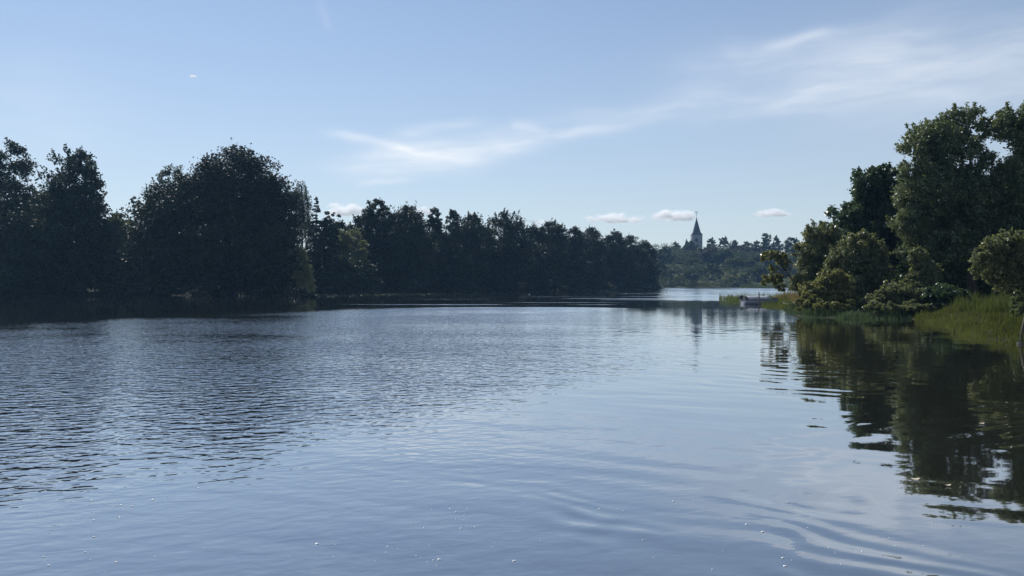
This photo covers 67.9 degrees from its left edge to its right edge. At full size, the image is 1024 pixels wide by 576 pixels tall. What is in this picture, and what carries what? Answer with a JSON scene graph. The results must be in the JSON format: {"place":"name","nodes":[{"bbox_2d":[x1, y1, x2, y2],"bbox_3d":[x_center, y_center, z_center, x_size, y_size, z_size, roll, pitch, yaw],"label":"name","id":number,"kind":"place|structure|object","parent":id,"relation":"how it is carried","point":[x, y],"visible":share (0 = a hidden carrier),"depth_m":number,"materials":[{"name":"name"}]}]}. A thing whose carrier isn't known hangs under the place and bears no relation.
{"place":"outdoors","nodes":[
{"label":"outdoors","id":0,"kind":"place"},
{"bbox_2d":[0,288,1023,575],"bbox_3d":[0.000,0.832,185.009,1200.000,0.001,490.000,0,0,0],"label":"water","id":1,"kind":"structure","parent":0,"point":[594,432],"depth_m":9.79,"materials":[{"name":"blue liquid"}]},
{"bbox_2d":[315,290,626,297],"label":"lily pads","id":2,"kind":"object","parent":1,"relation":"on","point":[420,293],"visible":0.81,"depth_m":142.29,"materials":[{"name":"green plant"}]},
{"bbox_2d":[719,292,789,301],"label":"reeds","id":3,"kind":"object","parent":1,"relation":"in","point":[735,297],"visible":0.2,"depth_m":89.07,"materials":[{"name":"green plant"}]},
{"bbox_2d":[738,295,777,303],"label":"motor boat","id":4,"kind":"object","parent":1,"relation":"on","point":[749,300],"visible":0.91,"depth_m":72.00,"materials":[{"name":"grey paint"}]},
{"bbox_2d":[761,299,799,309],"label":"reeds","id":5,"kind":"object","parent":1,"relation":"in","point":[778,305],"visible":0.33,"depth_m":63.53,"materials":[{"name":"green plant"}]},
{"bbox_2d":[785,299,911,319],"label":"reeds","id":6,"kind":"object","parent":1,"relation":"in","point":[900,315],"visible":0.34,"depth_m":43.65,"materials":[{"name":"green plant"}]},
{"bbox_2d":[1017,318,1023,343],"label":"mooring stake","id":7,"kind":"object","parent":1,"relation":"in","point":[1021,335],"visible":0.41,"depth_m":24.98,"materials":[{"name":"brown wood"}]},
{"bbox_2d":[0,0,1023,259],"label":"sky","id":8,"kind":"structure","parent":0,"point":[755,118],"materials":[{"name":"blue"}]},
{"bbox_2d":[20,262,1020,341],"bbox_3d":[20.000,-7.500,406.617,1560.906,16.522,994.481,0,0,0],"label":"ground","id":9,"kind":"structure","parent":0,"point":[710,281],"depth_m":153.00,"materials":[{"name":"green plant"}]},
{"bbox_2d":[0,137,46,266],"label":"alder tree","id":10,"kind":"object","parent":9,"relation":"on","point":[21,167],"visible":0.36,"depth_m":125.35,"materials":[{"name":"green plant"}]},
{"bbox_2d":[0,180,94,295],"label":"alder tree","id":11,"kind":"object","parent":9,"relation":"on","point":[23,246],"visible":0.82,"depth_m":117.89,"materials":[{"name":"green plant"}]},
{"bbox_2d":[29,144,121,287],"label":"alder tree","id":12,"kind":"object","parent":9,"relation":"on","point":[75,191],"visible":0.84,"depth_m":121.46,"materials":[{"name":"green plant"}]},
{"bbox_2d":[83,209,148,290],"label":"bushy tree","id":13,"kind":"object","parent":9,"relation":"on","point":[116,224],"visible":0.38,"depth_m":125.01,"materials":[{"name":"green plant"}]},
{"bbox_2d":[128,196,143,229],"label":"birch tree","id":14,"kind":"object","parent":9,"relation":"on","point":[134,197],"visible":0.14,"depth_m":174.47,"materials":[{"name":"green plant"}]},
{"bbox_2d":[137,163,184,258],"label":"birch tree","id":15,"kind":"object","parent":9,"relation":"on","point":[165,171],"visible":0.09,"depth_m":147.24,"materials":[{"name":"green plant"}]},
{"bbox_2d":[112,137,310,295],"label":"domed tree","id":16,"kind":"object","parent":9,"relation":"on","point":[250,230],"visible":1,"depth_m":117.68,"materials":[{"name":"green plant"}]},
{"bbox_2d":[285,243,317,295],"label":"willow shrub","id":17,"kind":"object","parent":9,"relation":"on","point":[304,275],"visible":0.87,"depth_m":119.18,"materials":[{"name":"green plant"}]},
{"bbox_2d":[292,180,314,256],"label":"weeping birch","id":18,"kind":"object","parent":9,"relation":"on","point":[308,218],"visible":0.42,"depth_m":149.26,"materials":[{"name":"green plant"}]},
{"bbox_2d":[305,197,326,270],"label":"spruce tree","id":19,"kind":"object","parent":9,"relation":"on","point":[315,236],"visible":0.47,"depth_m":147.63,"materials":[{"name":"green plant"}]},
{"bbox_2d":[312,211,340,274],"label":"alder tree","id":20,"kind":"object","parent":9,"relation":"on","point":[329,233],"visible":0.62,"depth_m":144.99,"materials":[{"name":"green plant"}]},
{"bbox_2d":[2,165,668,291],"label":"woods","id":21,"kind":"object","parent":9,"relation":"on","point":[320,277],"visible":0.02,"depth_m":157.53,"materials":[{"name":"green plant"}]},
{"bbox_2d":[331,214,348,258],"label":"ash tree","id":22,"kind":"object","parent":9,"relation":"on","point":[341,225],"visible":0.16,"depth_m":165.18,"materials":[{"name":"green plant"}]},
{"bbox_2d":[312,253,384,293],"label":"bush","id":23,"kind":"object","parent":9,"relation":"on","point":[350,275],"visible":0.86,"depth_m":141.29,"materials":[{"name":"green plant"}]},
{"bbox_2d":[336,227,370,264],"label":"willow tree","id":24,"kind":"object","parent":9,"relation":"on","point":[345,245],"visible":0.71,"depth_m":149.05,"materials":[{"name":"green plant"}]},
{"bbox_2d":[346,214,367,243],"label":"birch tree","id":25,"kind":"object","parent":9,"relation":"on","point":[357,224],"visible":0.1,"depth_m":166.70,"materials":[{"name":"green plant"}]},
{"bbox_2d":[358,198,397,285],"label":"birch tree","id":26,"kind":"object","parent":9,"relation":"on","point":[371,220],"visible":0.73,"depth_m":156.63,"materials":[{"name":"green plant"}]},
{"bbox_2d":[376,201,446,292],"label":"alder tree","id":27,"kind":"object","parent":9,"relation":"on","point":[410,230],"visible":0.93,"depth_m":157.01,"materials":[{"name":"green plant"}]},
{"bbox_2d":[419,207,452,285],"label":"alder tree","id":28,"kind":"object","parent":9,"relation":"on","point":[436,223],"visible":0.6,"depth_m":164.88,"materials":[{"name":"green plant"}]},
{"bbox_2d":[437,209,472,289],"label":"alder tree","id":29,"kind":"object","parent":9,"relation":"on","point":[458,265],"visible":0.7,"depth_m":166.88,"materials":[{"name":"green plant"}]},
{"bbox_2d":[454,211,498,288],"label":"alder tree","id":30,"kind":"object","parent":9,"relation":"on","point":[473,228],"visible":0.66,"depth_m":172.10,"materials":[{"name":"green plant"}]},
{"bbox_2d":[471,207,548,291],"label":"oak tree","id":31,"kind":"object","parent":9,"relation":"on","point":[508,252],"visible":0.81,"depth_m":176.56,"materials":[{"name":"green plant"}]},
{"bbox_2d":[517,224,557,290],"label":"alder tree","id":32,"kind":"object","parent":9,"relation":"on","point":[540,274],"visible":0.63,"depth_m":186.38,"materials":[{"name":"green plant"}]},
{"bbox_2d":[535,217,570,289],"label":"alder tree","id":33,"kind":"object","parent":9,"relation":"on","point":[555,231],"visible":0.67,"depth_m":194.37,"materials":[{"name":"green plant"}]},
{"bbox_2d":[556,226,594,288],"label":"alder tree","id":34,"kind":"object","parent":9,"relation":"on","point":[578,274],"visible":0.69,"depth_m":204.47,"materials":[{"name":"green plant"}]},
{"bbox_2d":[570,225,611,285],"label":"alder tree","id":35,"kind":"object","parent":9,"relation":"on","point":[597,249],"visible":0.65,"depth_m":213.72,"materials":[{"name":"green plant"}]},
{"bbox_2d":[599,228,639,289],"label":"alder tree","id":36,"kind":"object","parent":9,"relation":"on","point":[616,261],"visible":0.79,"depth_m":223.87,"materials":[{"name":"green plant"}]},
{"bbox_2d":[615,231,648,288],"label":"alder tree","id":37,"kind":"object","parent":9,"relation":"on","point":[636,273],"visible":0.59,"depth_m":233.97,"materials":[{"name":"green plant"}]},
{"bbox_2d":[633,240,661,286],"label":"alder tree","id":38,"kind":"object","parent":9,"relation":"on","point":[651,276],"visible":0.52,"depth_m":243.66,"materials":[{"name":"green plant"}]},
{"bbox_2d":[651,249,666,264],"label":"linden tree","id":39,"kind":"object","parent":9,"relation":"on","point":[661,255],"visible":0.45,"depth_m":402.91,"materials":[{"name":"green plant"}]},
{"bbox_2d":[654,262,668,277],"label":"alder tree","id":40,"kind":"object","parent":9,"relation":"on","point":[663,266],"visible":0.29,"depth_m":370.50,"materials":[{"name":"green plant"}]},
{"bbox_2d":[662,245,672,258],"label":"alder tree","id":41,"kind":"object","parent":9,"relation":"on","point":[665,250],"visible":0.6,"depth_m":437.91,"materials":[{"name":"green plant"}]},
{"bbox_2d":[671,241,681,260],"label":"maple tree","id":42,"kind":"object","parent":9,"relation":"on","point":[677,245],"visible":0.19,"depth_m":537.91,"materials":[{"name":"green plant"}]},
{"bbox_2d":[680,268,699,285],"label":"alder tree","id":43,"kind":"object","parent":9,"relation":"on","point":[689,274],"visible":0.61,"depth_m":347.96,"materials":[{"name":"green plant"}]},
{"bbox_2d":[683,240,698,253],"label":"linden tree","id":44,"kind":"object","parent":9,"relation":"on","point":[690,245],"visible":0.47,"depth_m":468.10,"materials":[{"name":"green plant"}]},
{"bbox_2d":[680,211,702,251],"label":"church","id":45,"kind":"structure","parent":9,"relation":"on","point":[696,236],"depth_m":516.63,"materials":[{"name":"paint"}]},
{"bbox_2d":[689,252,704,262],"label":"birch tree","id":46,"kind":"object","parent":9,"relation":"on","point":[694,255],"visible":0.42,"depth_m":428.16,"materials":[{"name":"green plant"}]},
{"bbox_2d":[692,283,711,286],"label":"meadow grass","id":47,"kind":"structure","parent":9,"relation":"on","point":[702,285],"depth_m":338.46,"materials":[{"name":"green plant"}]},
{"bbox_2d":[697,245,719,263],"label":"oak tree","id":48,"kind":"object","parent":9,"relation":"on","point":[705,251],"visible":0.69,"depth_m":426.89,"materials":[{"name":"green plant"}]},
{"bbox_2d":[701,262,722,279],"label":"oak tree","id":49,"kind":"object","parent":9,"relation":"on","point":[712,267],"visible":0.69,"depth_m":369.65,"materials":[{"name":"green plant"}]},
{"bbox_2d":[707,237,716,247],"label":"pine tree","id":50,"kind":"object","parent":9,"relation":"on","point":[711,241],"visible":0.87,"depth_m":499.35,"materials":[{"name":"green plant"}]},
{"bbox_2d":[707,248,735,263],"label":"oak tree","id":51,"kind":"object","parent":9,"relation":"on","point":[719,256],"visible":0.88,"depth_m":421.29,"materials":[{"name":"green plant"}]},
{"bbox_2d":[718,236,727,247],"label":"pine tree","id":52,"kind":"object","parent":9,"relation":"on","point":[722,240],"visible":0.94,"depth_m":504.02,"materials":[{"name":"green plant"}]},
{"bbox_2d":[648,242,800,287],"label":"woods","id":53,"kind":"object","parent":9,"relation":"on","point":[677,254],"visible":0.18,"depth_m":375.34,"materials":[{"name":"green plant"}]},
{"bbox_2d":[719,274,738,285],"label":"willow bush","id":54,"kind":"object","parent":9,"relation":"on","point":[725,278],"visible":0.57,"depth_m":344.58,"materials":[{"name":"green plant"}]},
{"bbox_2d":[719,254,747,270],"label":"oak tree","id":55,"kind":"object","parent":9,"relation":"on","point":[737,261],"visible":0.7,"depth_m":386.62,"materials":[{"name":"green plant"}]},
{"bbox_2d":[728,240,740,249],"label":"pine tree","id":56,"kind":"object","parent":9,"relation":"on","point":[733,245],"visible":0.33,"depth_m":488.17,"materials":[{"name":"green plant"}]},
{"bbox_2d":[731,246,751,256],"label":"oak tree","id":57,"kind":"object","parent":9,"relation":"on","point":[746,249],"visible":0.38,"depth_m":447.56,"materials":[{"name":"green plant"}]},
{"bbox_2d":[736,272,749,283],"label":"willow bush","id":58,"kind":"object","parent":9,"relation":"on","point":[741,277],"visible":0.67,"depth_m":345.26,"materials":[{"name":"green plant"}]},
{"bbox_2d":[742,241,752,251],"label":"linden tree","id":59,"kind":"object","parent":9,"relation":"on","point":[746,244],"visible":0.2,"depth_m":488.59,"materials":[{"name":"green plant"}]},
{"bbox_2d":[751,241,762,253],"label":"maple tree","id":60,"kind":"object","parent":9,"relation":"on","point":[755,248],"visible":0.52,"depth_m":480.66,"materials":[{"name":"green plant"}]},
{"bbox_2d":[747,266,769,281],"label":"oak tree","id":61,"kind":"object","parent":9,"relation":"on","point":[758,271],"visible":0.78,"depth_m":359.53,"materials":[{"name":"green plant"}]},
{"bbox_2d":[745,253,771,267],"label":"oak tree","id":62,"kind":"object","parent":9,"relation":"on","point":[753,259],"visible":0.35,"depth_m":383.28,"materials":[{"name":"green plant"}]},
{"bbox_2d":[740,283,789,287],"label":"reeds","id":63,"kind":"object","parent":9,"relation":"on","point":[755,286],"visible":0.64,"depth_m":334.58,"materials":[{"name":"green plant"}]},
{"bbox_2d":[758,233,772,254],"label":"birch tree","id":64,"kind":"object","parent":9,"relation":"on","point":[766,238],"visible":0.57,"depth_m":478.74,"materials":[{"name":"green plant"}]},
{"bbox_2d":[771,235,783,252],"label":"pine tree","id":65,"kind":"object","parent":9,"relation":"on","point":[777,245],"visible":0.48,"depth_m":478.59,"materials":[{"name":"green plant"}]},
{"bbox_2d":[760,249,800,296],"bbox_3d":[20.655,-0.569,58.079,3.777,4.755,2.064,0,0,0],"label":"leaning tree","id":66,"kind":"object","parent":9,"relation":"on","point":[778,277],"visible":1,"depth_m":57.97,"materials":[{"name":"green plant"}]},
{"bbox_2d":[765,257,797,276],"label":"oak tree","id":67,"kind":"object","parent":9,"relation":"on","point":[774,263],"visible":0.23,"depth_m":377.40,"materials":[{"name":"green plant"}]},
{"bbox_2d":[774,291,798,300],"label":"reeds","id":68,"kind":"object","parent":9,"relation":"on","point":[793,296],"visible":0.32,"depth_m":89.22,"materials":[{"name":"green plant"}]},
{"bbox_2d":[783,237,799,255],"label":"linden tree","id":69,"kind":"object","parent":9,"relation":"on","point":[788,244],"visible":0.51,"depth_m":468.48,"materials":[{"name":"green plant"}]},
{"bbox_2d":[787,219,844,296],"bbox_3d":[23.703,-1.832,57.980,5.466,6.948,3.716,0,0,0],"label":"willow shrub","id":70,"kind":"object","parent":9,"relation":"on","point":[810,260],"visible":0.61,"depth_m":57.57,"materials":[{"name":"green plant"}]},
{"bbox_2d":[793,268,861,312],"bbox_3d":[19.134,0.196,46.282,3.644,2.891,3.883,0,0,33],"label":"willow shrub","id":71,"kind":"object","parent":9,"relation":"on","point":[824,290],"visible":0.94,"depth_m":46.21,"materials":[{"name":"green plant"}]},
{"bbox_2d":[823,228,896,302],"bbox_3d":[23.393,-1.396,51.483,5.445,5.422,4.140,0,1,-45],"label":"willow shrub","id":72,"kind":"object","parent":9,"relation":"on","point":[864,264],"visible":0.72,"depth_m":51.21,"materials":[{"name":"green plant"}]},
{"bbox_2d":[802,191,931,297],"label":"woods","id":73,"kind":"object","parent":9,"relation":"on","point":[834,211],"visible":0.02,"depth_m":90.25,"materials":[{"name":"plant"}]},
{"bbox_2d":[833,162,915,270],"bbox_3d":[30.657,-4.578,62.697,8.860,11.641,6.745,0,0,0],"label":"alder tree","id":74,"kind":"object","parent":9,"relation":"on","point":[871,203],"visible":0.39,"depth_m":61.17,"materials":[{"name":"green plant"}]},
{"bbox_2d":[862,279,937,311],"bbox_3d":[22.692,0.373,44.112,5.219,2.017,3.703,0,0,0],"label":"willow shrub","id":75,"kind":"object","parent":9,"relation":"on","point":[893,295],"visible":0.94,"depth_m":44.35,"materials":[{"name":"green plant"}]},
{"bbox_2d":[897,244,944,288],"bbox_3d":[26.348,-0.796,48.981,3.729,4.099,2.166,0,0,0],"label":"willow shrub","id":76,"kind":"object","parent":9,"relation":"on","point":[925,270],"visible":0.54,"depth_m":48.51,"materials":[{"name":"green plant"}]},
{"bbox_2d":[894,257,951,282],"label":"willow tree","id":77,"kind":"object","parent":9,"relation":"on","point":[901,269],"visible":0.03,"depth_m":66.14,"materials":[{"name":"green plant"}]},
{"bbox_2d":[918,282,971,309],"bbox_3d":[25.048,0.590,43.975,2.870,1.918,2.888,0,0,0],"label":"rowan bush","id":78,"kind":"object","parent":9,"relation":"on","point":[937,294],"visible":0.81,"depth_m":43.39,"materials":[{"name":"green plant"}]},
{"bbox_2d":[884,102,1022,295],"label":"willow tree","id":79,"kind":"object","parent":9,"relation":"on","point":[950,217],"visible":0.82,"depth_m":54.66,"materials":[{"name":"green plant"}]},
{"bbox_2d":[913,293,1023,343],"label":"grass","id":80,"kind":"structure","parent":9,"relation":"on","point":[1003,323],"depth_m":32.24,"materials":[{"name":"green plant"}]},
{"bbox_2d":[949,286,1019,315],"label":"tall grass","id":81,"kind":"structure","parent":9,"relation":"on","point":[999,300],"depth_m":40.67,"materials":[{"name":"green plant"}]},
{"bbox_2d":[967,227,1023,308],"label":"hazel bush","id":82,"kind":"object","parent":9,"relation":"on","point":[1001,255],"visible":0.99,"depth_m":32.67,"materials":[{"name":"green plant"}]},
{"bbox_2d":[980,100,1023,294],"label":"willow tree","id":83,"kind":"object","parent":9,"relation":"on","point":[1010,170],"visible":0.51,"depth_m":53.70,"materials":[{"name":"green plant"}]},
{"bbox_2d":[1009,290,1023,316],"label":"shrub","id":84,"kind":"object","parent":9,"relation":"on","point":[1020,298],"visible":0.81,"depth_m":29.99,"materials":[{"name":"green plant"}]}
]}

